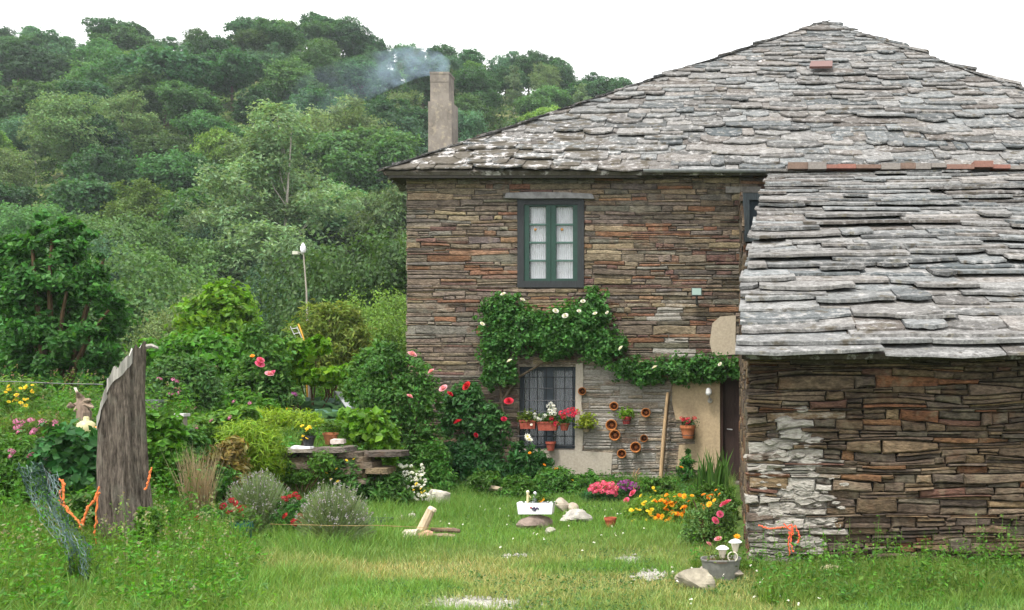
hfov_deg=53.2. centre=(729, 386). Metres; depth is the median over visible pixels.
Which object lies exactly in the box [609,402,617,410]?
wall pot
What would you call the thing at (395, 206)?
olive green tree
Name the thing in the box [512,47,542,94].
broadleaf tree
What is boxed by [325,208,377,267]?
olive green tree
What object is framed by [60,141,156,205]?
dark broadleaf tree
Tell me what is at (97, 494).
orange twine
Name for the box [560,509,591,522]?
white rock
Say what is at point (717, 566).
washtub
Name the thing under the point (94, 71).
broadleaf tree
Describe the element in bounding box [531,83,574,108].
broadleaf tree
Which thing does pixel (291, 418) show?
fennel patch
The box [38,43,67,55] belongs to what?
blue green tree
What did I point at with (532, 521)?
base stone
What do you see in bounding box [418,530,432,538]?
wood chunk
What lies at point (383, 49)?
dark broadleaf tree
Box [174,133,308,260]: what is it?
slender tree
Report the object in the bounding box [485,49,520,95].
blue green tree
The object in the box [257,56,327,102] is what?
broadleaf tree
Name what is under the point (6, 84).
blue green tree
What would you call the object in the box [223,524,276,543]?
perennial clump
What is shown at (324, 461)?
leafy bush
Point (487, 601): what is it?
gravel
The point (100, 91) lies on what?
dark broadleaf tree
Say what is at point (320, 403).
cabbage
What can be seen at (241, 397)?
leafy bush
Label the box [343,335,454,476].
tall rose bush
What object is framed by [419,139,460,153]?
blue green tree
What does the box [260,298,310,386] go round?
dark broadleaf tree
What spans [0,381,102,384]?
fence wire
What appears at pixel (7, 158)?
olive green tree
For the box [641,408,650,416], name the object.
wall pot
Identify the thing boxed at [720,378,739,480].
door
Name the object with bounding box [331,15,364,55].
dark broadleaf tree
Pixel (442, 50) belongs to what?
dark broadleaf tree
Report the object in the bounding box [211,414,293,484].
fennel patch
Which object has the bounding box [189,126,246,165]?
bright green tree
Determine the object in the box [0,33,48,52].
broadleaf tree
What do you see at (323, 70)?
broadleaf tree
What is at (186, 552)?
flowering weeds
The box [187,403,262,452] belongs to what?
perennial clump
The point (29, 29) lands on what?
blue green tree
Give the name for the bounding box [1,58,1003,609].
ground
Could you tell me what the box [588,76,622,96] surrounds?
dark broadleaf tree
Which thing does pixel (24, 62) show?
dark broadleaf tree
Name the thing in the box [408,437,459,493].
leafy bush
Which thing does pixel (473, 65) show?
bright green tree
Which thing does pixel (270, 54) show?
blue green tree
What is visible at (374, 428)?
hydrangea bush
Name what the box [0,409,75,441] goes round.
pink weed
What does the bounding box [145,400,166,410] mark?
capped post
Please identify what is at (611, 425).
wall pot
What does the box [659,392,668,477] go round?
wooden pole
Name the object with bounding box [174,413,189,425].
capped post
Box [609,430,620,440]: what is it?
wall pot
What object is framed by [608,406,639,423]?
hanging pot
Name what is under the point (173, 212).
broadleaf tree
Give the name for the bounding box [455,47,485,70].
dark broadleaf tree
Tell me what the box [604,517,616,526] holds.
pot
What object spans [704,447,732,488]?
iris clump
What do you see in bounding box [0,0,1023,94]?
sky
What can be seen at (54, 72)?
dark broadleaf tree
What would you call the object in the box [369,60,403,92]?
blue green tree
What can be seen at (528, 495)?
ornament figure
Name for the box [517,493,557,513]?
white planter
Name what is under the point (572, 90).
dark broadleaf tree
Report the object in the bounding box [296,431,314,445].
yellow bedding plant
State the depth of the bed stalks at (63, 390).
15.27 m
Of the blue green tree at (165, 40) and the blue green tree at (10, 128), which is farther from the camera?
the blue green tree at (165, 40)
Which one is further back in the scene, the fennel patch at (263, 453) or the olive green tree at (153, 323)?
the olive green tree at (153, 323)
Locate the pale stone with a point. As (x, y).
(337, 441)
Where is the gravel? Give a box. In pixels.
[404,553,673,609]
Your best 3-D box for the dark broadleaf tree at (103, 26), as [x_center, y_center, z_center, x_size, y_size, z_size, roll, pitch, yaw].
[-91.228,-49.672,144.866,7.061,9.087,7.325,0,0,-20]
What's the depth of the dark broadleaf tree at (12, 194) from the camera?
76.11 m
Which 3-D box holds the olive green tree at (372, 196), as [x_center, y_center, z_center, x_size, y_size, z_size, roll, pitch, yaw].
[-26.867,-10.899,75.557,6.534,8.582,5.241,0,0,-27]
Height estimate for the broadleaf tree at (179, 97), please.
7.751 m
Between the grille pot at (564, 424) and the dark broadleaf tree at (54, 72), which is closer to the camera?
the grille pot at (564, 424)
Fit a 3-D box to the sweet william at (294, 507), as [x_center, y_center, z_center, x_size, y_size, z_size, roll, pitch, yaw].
[-4.889,1.458,10.998,0.722,0.642,0.686,0,0,0]
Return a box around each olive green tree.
[0,146,41,191]
[18,85,114,164]
[86,90,168,156]
[119,278,263,363]
[292,94,404,183]
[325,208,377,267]
[334,188,390,251]
[356,180,406,263]
[386,89,424,108]
[396,47,430,73]
[416,66,458,93]
[528,61,562,93]
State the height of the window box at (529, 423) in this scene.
0.374 m
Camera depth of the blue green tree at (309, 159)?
93.11 m
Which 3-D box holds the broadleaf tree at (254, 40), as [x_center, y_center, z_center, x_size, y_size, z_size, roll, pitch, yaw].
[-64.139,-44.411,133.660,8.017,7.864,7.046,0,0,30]
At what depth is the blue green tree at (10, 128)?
97.51 m
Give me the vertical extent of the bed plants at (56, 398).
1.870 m
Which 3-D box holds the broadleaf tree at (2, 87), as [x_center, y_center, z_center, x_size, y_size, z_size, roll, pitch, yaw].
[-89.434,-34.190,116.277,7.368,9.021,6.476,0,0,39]
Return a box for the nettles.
[0,365,205,538]
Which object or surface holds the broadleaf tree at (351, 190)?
on the ground at (231, 118)
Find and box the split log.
[417,506,435,531]
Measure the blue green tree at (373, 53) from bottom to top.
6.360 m
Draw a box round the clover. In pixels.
[92,417,1020,609]
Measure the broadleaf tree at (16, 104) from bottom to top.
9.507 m
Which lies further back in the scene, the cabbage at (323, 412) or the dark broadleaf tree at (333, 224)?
the dark broadleaf tree at (333, 224)
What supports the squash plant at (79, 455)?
on the ground at (231, 118)
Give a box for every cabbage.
[284,400,314,410]
[302,396,327,411]
[305,397,340,410]
[308,409,334,422]
[317,409,337,424]
[322,400,345,411]
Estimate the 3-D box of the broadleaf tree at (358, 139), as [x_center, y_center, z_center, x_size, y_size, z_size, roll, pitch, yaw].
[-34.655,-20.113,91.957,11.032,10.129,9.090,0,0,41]
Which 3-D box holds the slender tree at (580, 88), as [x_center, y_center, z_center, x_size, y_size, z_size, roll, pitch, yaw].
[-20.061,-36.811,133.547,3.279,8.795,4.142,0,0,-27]
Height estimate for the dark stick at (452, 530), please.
0.064 m
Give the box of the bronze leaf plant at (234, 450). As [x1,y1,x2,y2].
[198,434,253,508]
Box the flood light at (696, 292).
[691,288,701,304]
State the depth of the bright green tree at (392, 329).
27.48 m
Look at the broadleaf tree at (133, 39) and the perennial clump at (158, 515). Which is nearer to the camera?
the perennial clump at (158, 515)
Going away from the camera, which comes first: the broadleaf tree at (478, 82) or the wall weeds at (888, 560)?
the wall weeds at (888, 560)
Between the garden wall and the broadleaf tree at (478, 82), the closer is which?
the garden wall
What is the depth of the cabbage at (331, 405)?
17.49 m
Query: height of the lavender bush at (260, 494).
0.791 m
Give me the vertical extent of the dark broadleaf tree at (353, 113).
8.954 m
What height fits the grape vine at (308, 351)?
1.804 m
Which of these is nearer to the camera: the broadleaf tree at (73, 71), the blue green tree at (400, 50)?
the broadleaf tree at (73, 71)
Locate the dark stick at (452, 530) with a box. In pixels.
[431,527,460,532]
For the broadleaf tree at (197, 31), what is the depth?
147.33 m
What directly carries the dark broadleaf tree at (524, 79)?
on the ground at (231, 118)
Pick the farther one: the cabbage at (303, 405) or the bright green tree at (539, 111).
the bright green tree at (539, 111)
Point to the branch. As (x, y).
(491, 487)
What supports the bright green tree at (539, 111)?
on the ground at (231, 118)
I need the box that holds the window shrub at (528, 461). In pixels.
[489,433,557,481]
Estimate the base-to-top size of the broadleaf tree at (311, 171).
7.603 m
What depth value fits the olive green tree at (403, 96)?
115.31 m
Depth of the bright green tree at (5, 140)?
93.82 m
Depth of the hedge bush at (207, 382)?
15.26 m
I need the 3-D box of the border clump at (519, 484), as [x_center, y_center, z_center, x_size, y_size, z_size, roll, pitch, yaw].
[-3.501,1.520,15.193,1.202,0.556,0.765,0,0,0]
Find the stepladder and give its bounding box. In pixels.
[290,324,307,397]
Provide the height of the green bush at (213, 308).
3.581 m
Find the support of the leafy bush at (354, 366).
on the ground at (231, 118)
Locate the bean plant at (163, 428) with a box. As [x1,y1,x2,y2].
[145,403,202,498]
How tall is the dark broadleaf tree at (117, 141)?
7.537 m
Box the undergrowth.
[3,40,568,383]
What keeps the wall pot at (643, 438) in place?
attached to the stone house
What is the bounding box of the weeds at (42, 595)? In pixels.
[0,484,276,609]
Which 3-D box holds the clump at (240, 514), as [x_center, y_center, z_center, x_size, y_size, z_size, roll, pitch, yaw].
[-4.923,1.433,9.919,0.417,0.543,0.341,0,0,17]
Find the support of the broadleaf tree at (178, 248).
on the ground at (231, 118)
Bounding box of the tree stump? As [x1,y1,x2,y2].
[96,341,158,546]
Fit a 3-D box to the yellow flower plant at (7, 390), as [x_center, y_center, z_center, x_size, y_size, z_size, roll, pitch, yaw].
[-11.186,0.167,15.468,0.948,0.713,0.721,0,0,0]
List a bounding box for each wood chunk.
[402,529,419,537]
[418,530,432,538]
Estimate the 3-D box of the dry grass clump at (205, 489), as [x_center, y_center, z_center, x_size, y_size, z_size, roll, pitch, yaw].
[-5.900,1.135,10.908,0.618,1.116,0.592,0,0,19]
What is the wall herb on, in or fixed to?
on the ground at (231, 118)
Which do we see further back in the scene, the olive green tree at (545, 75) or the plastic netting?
the olive green tree at (545, 75)
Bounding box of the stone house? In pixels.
[377,19,1023,484]
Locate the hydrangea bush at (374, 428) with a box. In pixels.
[332,405,406,477]
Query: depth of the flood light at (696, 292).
17.12 m
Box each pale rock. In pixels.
[427,489,449,504]
[545,527,555,533]
[555,497,568,510]
[568,502,578,510]
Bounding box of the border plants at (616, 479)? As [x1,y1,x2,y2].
[397,451,731,500]
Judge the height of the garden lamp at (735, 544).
0.194 m
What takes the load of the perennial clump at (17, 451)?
on the ground at (231, 118)
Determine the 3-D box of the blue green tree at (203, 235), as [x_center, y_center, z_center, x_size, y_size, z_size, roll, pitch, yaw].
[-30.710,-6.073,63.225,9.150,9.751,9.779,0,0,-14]
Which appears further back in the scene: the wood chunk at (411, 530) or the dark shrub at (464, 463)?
the dark shrub at (464, 463)
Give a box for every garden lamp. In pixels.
[716,545,728,559]
[729,539,741,559]
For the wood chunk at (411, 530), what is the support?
on the ground at (231, 118)
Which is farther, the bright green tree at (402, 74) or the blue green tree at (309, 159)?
the bright green tree at (402, 74)
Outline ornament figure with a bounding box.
[526,490,530,502]
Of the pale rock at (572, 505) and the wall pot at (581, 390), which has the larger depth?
the wall pot at (581, 390)
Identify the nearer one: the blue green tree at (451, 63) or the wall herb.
the wall herb
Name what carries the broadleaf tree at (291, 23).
on the ground at (231, 118)
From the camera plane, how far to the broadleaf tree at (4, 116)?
108.25 m
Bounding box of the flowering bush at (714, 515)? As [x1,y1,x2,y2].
[672,488,741,545]
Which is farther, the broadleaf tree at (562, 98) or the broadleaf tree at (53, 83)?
the broadleaf tree at (562, 98)
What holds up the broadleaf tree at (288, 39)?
on the ground at (231, 118)
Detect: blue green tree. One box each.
[0,23,17,37]
[0,79,15,88]
[0,112,62,159]
[0,225,157,286]
[15,25,46,37]
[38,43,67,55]
[40,42,69,59]
[58,35,84,58]
[145,34,181,50]
[177,42,193,53]
[185,214,320,278]
[239,261,316,321]
[246,41,294,80]
[290,129,331,174]
[321,85,371,107]
[347,46,387,68]
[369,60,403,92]
[370,110,427,155]
[381,41,428,85]
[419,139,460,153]
[434,53,464,72]
[458,108,491,140]
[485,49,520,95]
[531,53,581,87]
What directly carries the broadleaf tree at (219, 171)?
on the ground at (231, 118)
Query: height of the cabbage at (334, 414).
0.466 m
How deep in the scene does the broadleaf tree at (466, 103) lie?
117.57 m
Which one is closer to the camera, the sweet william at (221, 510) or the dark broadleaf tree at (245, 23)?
the sweet william at (221, 510)
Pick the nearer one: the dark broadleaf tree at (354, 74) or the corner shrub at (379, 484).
the corner shrub at (379, 484)
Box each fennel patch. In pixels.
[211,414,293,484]
[255,405,325,439]
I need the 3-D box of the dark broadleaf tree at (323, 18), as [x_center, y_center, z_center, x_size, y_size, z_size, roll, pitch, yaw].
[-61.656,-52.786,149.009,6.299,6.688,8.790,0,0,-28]
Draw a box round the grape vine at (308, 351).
[280,334,350,410]
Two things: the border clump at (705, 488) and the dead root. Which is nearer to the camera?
the border clump at (705, 488)
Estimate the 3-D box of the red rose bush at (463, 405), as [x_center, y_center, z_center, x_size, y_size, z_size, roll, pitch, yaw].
[-4.301,0.824,16.625,1.467,1.922,0.915,0,0,0]
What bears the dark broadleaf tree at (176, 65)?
on the ground at (231, 118)
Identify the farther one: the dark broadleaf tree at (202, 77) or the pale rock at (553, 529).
the dark broadleaf tree at (202, 77)
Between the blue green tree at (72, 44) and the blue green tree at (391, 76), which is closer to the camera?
the blue green tree at (391, 76)
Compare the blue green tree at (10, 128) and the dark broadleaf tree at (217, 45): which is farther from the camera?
the dark broadleaf tree at (217, 45)
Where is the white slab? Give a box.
[291,445,313,448]
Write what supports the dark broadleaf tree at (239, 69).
on the ground at (231, 118)
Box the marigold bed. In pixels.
[621,490,720,523]
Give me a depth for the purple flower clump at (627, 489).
14.56 m
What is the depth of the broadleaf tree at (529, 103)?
122.75 m
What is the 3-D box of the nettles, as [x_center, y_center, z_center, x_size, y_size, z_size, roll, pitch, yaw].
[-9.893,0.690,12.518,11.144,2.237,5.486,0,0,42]
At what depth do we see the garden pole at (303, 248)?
21.98 m
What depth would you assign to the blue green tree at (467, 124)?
106.77 m
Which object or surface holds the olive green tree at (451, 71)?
on the ground at (231, 118)
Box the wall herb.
[466,468,600,488]
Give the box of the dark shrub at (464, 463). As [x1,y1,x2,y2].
[439,435,501,483]
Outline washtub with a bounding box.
[700,551,746,580]
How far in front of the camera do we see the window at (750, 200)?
17.37 m
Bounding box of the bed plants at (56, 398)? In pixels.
[0,385,378,511]
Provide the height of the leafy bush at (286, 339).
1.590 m
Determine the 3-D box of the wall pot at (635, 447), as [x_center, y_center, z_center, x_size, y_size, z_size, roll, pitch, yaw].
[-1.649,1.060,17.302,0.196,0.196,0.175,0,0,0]
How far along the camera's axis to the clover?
8.11 m
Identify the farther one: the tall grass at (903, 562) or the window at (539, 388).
the window at (539, 388)
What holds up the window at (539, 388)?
in the stone house
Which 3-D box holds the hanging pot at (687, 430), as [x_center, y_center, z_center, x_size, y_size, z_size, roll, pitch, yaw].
[-0.713,0.708,17.175,0.369,0.390,0.342,0,0,37]
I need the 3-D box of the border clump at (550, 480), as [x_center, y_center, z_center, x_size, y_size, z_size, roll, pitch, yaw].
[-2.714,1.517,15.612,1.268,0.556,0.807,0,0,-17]
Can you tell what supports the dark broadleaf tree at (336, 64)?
on the ground at (231, 118)
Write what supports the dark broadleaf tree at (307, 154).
on the ground at (231, 118)
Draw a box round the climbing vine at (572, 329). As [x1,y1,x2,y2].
[471,285,739,471]
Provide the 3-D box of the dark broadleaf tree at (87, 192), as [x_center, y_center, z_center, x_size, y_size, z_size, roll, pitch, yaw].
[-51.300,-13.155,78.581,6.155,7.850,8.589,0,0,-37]
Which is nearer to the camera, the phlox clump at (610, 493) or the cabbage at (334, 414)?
the phlox clump at (610, 493)
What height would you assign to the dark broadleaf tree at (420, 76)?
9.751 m
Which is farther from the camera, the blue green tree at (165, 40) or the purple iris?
the blue green tree at (165, 40)
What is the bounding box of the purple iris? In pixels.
[284,385,305,413]
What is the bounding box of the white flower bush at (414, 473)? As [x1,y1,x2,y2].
[396,463,435,504]
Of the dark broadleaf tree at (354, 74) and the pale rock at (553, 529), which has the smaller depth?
the pale rock at (553, 529)
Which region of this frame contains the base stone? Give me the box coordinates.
[516,515,552,529]
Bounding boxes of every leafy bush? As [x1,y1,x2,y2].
[207,388,284,413]
[259,331,300,391]
[268,449,335,496]
[336,346,387,410]
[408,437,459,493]
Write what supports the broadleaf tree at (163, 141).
on the ground at (231, 118)
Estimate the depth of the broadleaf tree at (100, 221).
68.24 m
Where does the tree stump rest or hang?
on the ground at (231, 118)
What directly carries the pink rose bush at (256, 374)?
on the ground at (231, 118)
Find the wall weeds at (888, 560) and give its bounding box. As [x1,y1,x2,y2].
[689,513,1023,605]
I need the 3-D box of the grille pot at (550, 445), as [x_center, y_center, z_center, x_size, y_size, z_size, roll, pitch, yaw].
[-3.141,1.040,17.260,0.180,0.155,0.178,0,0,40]
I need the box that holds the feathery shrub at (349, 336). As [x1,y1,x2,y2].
[282,298,377,397]
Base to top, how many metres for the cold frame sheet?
0.761 m
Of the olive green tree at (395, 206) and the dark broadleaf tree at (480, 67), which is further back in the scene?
the dark broadleaf tree at (480, 67)
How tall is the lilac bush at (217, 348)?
1.632 m
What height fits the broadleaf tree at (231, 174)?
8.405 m
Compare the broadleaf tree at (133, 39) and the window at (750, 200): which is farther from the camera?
the broadleaf tree at (133, 39)
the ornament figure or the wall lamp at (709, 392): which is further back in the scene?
the wall lamp at (709, 392)
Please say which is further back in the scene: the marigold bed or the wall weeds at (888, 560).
the marigold bed
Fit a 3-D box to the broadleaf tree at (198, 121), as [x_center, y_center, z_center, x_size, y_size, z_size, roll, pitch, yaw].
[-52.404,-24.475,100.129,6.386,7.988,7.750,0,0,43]
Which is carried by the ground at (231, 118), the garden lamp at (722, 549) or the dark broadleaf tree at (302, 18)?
the dark broadleaf tree at (302, 18)
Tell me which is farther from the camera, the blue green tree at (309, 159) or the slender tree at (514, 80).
the slender tree at (514, 80)
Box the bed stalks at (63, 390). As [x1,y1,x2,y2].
[0,364,375,446]
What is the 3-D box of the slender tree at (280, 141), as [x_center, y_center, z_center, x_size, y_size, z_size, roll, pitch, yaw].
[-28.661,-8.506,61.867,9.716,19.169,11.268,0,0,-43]
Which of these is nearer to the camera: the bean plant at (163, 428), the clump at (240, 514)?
the clump at (240, 514)
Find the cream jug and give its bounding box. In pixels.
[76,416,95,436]
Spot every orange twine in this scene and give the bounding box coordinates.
[59,478,99,543]
[144,467,151,489]
[758,524,800,554]
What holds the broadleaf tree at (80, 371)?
on the ground at (231, 118)
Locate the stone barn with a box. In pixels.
[735,161,1023,562]
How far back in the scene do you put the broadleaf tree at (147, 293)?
42.57 m
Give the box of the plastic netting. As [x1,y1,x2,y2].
[14,461,92,586]
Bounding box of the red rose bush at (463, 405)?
[434,379,514,461]
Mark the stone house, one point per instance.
(627, 195)
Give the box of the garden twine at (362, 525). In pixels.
[277,524,451,528]
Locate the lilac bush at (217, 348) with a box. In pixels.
[123,326,274,376]
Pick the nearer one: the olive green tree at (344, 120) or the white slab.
the white slab
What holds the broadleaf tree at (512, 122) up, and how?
on the ground at (231, 118)
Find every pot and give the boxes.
[297,424,319,445]
[316,419,346,444]
[546,441,555,450]
[554,407,579,430]
[573,409,600,431]
[578,387,585,394]
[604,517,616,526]
[605,419,616,430]
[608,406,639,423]
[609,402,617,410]
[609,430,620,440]
[617,449,625,458]
[630,442,640,452]
[640,435,647,441]
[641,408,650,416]
[678,416,699,438]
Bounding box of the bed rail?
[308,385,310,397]
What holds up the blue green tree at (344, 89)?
on the ground at (231, 118)
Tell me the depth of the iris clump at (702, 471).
15.55 m
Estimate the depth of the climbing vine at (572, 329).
17.11 m
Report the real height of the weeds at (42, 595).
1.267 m
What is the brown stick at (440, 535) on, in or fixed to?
on the ground at (231, 118)
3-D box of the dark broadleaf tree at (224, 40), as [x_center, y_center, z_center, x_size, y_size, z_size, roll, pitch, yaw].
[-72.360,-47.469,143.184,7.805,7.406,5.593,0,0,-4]
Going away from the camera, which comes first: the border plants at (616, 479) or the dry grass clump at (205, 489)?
the dry grass clump at (205, 489)
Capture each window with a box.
[517,199,583,287]
[518,367,575,448]
[743,193,762,241]
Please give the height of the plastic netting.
1.301 m
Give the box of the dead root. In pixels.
[67,387,94,424]
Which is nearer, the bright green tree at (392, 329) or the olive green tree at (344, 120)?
the bright green tree at (392, 329)
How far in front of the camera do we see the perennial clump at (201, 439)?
11.89 m
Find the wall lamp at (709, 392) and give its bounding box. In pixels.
[706,388,712,402]
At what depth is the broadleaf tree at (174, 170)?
82.77 m
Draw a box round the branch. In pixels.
[481,485,501,490]
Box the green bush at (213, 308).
[164,276,264,340]
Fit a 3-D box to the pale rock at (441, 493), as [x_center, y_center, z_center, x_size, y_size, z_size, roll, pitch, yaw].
[-4.082,1.573,13.791,0.316,0.264,0.161,0,0,0]
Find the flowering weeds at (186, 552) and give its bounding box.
[0,437,261,609]
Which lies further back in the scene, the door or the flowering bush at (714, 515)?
the door
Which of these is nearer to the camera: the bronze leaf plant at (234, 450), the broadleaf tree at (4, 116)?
the bronze leaf plant at (234, 450)
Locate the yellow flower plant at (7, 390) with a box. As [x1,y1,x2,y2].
[0,375,48,412]
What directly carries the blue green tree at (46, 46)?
on the ground at (231, 118)
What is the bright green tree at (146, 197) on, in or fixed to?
on the ground at (231, 118)
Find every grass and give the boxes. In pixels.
[687,539,1023,607]
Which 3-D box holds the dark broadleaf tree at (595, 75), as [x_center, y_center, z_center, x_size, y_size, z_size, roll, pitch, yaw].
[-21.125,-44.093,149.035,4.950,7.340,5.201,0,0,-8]
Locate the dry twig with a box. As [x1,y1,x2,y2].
[632,468,640,482]
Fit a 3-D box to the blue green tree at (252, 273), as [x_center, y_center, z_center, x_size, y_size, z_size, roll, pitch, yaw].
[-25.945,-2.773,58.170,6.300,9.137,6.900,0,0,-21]
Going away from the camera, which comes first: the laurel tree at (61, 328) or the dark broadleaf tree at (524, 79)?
the laurel tree at (61, 328)
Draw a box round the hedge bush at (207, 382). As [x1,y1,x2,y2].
[145,350,233,413]
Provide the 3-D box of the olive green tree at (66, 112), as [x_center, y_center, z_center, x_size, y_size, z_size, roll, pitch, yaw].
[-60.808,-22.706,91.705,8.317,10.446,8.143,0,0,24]
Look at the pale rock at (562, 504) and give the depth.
13.13 m
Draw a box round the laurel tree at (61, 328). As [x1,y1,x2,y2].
[0,208,148,393]
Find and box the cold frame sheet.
[334,391,370,410]
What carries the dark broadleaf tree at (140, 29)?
on the ground at (231, 118)
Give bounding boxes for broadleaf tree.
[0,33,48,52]
[0,41,63,97]
[0,71,6,91]
[0,79,59,120]
[0,89,10,124]
[0,179,42,223]
[0,198,87,245]
[0,307,122,388]
[20,27,72,57]
[39,52,87,82]
[39,79,81,94]
[42,172,131,219]
[55,79,140,132]
[56,231,235,378]
[59,57,106,87]
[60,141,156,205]
[63,206,257,306]
[66,113,136,161]
[68,36,121,60]
[75,45,135,86]
[79,15,135,46]
[84,213,124,227]
[86,25,156,52]
[101,43,224,125]
[102,65,166,119]
[125,19,149,40]
[128,129,208,161]
[135,145,226,205]
[138,43,161,54]
[150,183,235,242]
[152,78,225,142]
[169,106,249,144]
[180,27,211,48]
[187,32,229,93]
[187,172,300,226]
[193,66,206,90]
[196,46,271,111]
[201,160,234,180]
[206,32,237,46]
[223,14,265,38]
[228,28,285,57]
[231,83,285,132]
[233,215,406,352]
[251,17,307,55]
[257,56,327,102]
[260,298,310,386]
[266,109,320,157]
[274,207,353,279]
[276,18,300,47]
[279,40,341,90]
[280,85,368,118]
[280,160,343,210]
[295,10,322,45]
[299,18,344,49]
[303,122,424,188]
[304,14,335,25]
[305,37,341,61]
[318,180,367,261]
[323,139,419,196]
[328,108,374,131]
[329,21,378,58]
[329,57,363,85]
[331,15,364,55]
[338,55,390,104]
[355,34,395,64]
[362,96,427,134]
[397,54,449,108]
[425,42,458,60]
[452,67,504,110]
[454,92,497,133]
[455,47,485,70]
[470,65,494,77]
[486,66,530,104]
[503,118,514,126]
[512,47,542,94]
[513,94,559,122]
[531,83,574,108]
[536,57,577,90]
[565,77,608,103]
[581,71,603,81]
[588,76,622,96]
[608,76,634,87]
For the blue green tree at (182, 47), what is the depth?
134.09 m
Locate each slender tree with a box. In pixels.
[15,109,55,183]
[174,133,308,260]
[193,98,368,296]
[503,65,524,113]
[572,82,592,101]
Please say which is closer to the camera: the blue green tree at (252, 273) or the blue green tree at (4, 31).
the blue green tree at (252, 273)
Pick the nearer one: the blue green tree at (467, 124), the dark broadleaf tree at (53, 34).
the blue green tree at (467, 124)
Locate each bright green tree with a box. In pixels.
[0,130,17,153]
[98,177,176,224]
[115,50,138,65]
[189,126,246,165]
[272,296,405,395]
[320,280,406,402]
[399,67,417,85]
[459,59,488,70]
[516,103,558,121]
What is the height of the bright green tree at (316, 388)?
8.255 m
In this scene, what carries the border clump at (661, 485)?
on the ground at (231, 118)
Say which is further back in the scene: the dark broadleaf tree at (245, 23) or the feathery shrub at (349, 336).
the dark broadleaf tree at (245, 23)
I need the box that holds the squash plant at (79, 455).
[24,418,97,506]
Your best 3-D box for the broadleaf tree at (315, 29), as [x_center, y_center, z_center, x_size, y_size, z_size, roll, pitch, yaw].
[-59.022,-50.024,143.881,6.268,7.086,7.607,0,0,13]
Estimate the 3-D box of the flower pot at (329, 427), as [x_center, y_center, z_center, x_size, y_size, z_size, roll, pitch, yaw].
[-5.550,0.605,13.674,0.434,0.389,0.336,0,0,-20]
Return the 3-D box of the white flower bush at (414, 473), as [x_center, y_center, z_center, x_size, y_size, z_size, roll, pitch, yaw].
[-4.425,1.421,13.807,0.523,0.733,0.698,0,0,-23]
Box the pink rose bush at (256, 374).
[219,320,301,413]
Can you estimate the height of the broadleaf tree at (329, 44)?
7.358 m
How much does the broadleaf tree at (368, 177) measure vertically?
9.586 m
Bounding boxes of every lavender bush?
[217,467,295,533]
[292,479,376,543]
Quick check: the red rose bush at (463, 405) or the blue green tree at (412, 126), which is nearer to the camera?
the red rose bush at (463, 405)
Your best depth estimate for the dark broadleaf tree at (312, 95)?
104.88 m
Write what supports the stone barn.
on the ground at (231, 118)
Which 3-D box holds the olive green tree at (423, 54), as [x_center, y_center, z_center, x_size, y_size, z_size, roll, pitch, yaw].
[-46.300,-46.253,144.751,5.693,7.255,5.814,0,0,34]
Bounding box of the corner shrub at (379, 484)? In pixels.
[323,442,416,506]
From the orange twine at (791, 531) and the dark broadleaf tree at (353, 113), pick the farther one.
the dark broadleaf tree at (353, 113)
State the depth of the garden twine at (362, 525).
10.00 m
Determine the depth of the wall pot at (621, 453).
17.28 m
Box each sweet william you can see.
[180,497,246,525]
[264,491,308,536]
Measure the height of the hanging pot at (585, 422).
0.410 m
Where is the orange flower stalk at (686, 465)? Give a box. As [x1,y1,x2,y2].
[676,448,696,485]
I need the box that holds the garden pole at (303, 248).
[292,243,307,320]
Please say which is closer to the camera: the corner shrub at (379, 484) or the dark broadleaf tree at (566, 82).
the corner shrub at (379, 484)
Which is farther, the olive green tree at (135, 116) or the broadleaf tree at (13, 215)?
the olive green tree at (135, 116)
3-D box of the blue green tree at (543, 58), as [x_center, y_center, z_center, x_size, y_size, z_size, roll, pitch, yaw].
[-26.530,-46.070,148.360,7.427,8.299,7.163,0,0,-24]
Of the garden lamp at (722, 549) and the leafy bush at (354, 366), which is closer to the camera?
the garden lamp at (722, 549)
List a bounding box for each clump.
[0,427,57,513]
[50,485,97,536]
[128,506,179,553]
[165,443,225,516]
[170,424,241,502]
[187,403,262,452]
[223,502,268,541]
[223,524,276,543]
[463,467,540,497]
[530,465,596,494]
[578,480,635,502]
[616,479,639,500]
[633,475,679,497]
[688,480,742,520]
[692,453,711,492]
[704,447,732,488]
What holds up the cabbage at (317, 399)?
on the ground at (231, 118)
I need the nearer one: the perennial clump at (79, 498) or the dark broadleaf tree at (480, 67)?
the perennial clump at (79, 498)
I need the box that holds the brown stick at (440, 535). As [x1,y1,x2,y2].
[432,533,454,537]
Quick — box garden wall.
[281,445,409,484]
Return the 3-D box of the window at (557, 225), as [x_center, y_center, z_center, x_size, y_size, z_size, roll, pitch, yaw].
[-3.159,-2.543,17.438,1.175,1.577,0.166,0,0,0]
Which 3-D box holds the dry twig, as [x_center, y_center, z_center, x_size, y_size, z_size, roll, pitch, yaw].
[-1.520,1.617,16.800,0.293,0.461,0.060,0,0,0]
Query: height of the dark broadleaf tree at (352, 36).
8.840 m
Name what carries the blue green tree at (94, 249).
on the ground at (231, 118)
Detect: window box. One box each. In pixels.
[517,408,539,428]
[531,402,565,430]
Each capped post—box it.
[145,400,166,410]
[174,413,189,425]
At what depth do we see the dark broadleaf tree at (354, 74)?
122.80 m
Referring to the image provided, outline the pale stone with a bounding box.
[330,439,345,443]
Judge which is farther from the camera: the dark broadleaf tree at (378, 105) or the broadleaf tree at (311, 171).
the dark broadleaf tree at (378, 105)

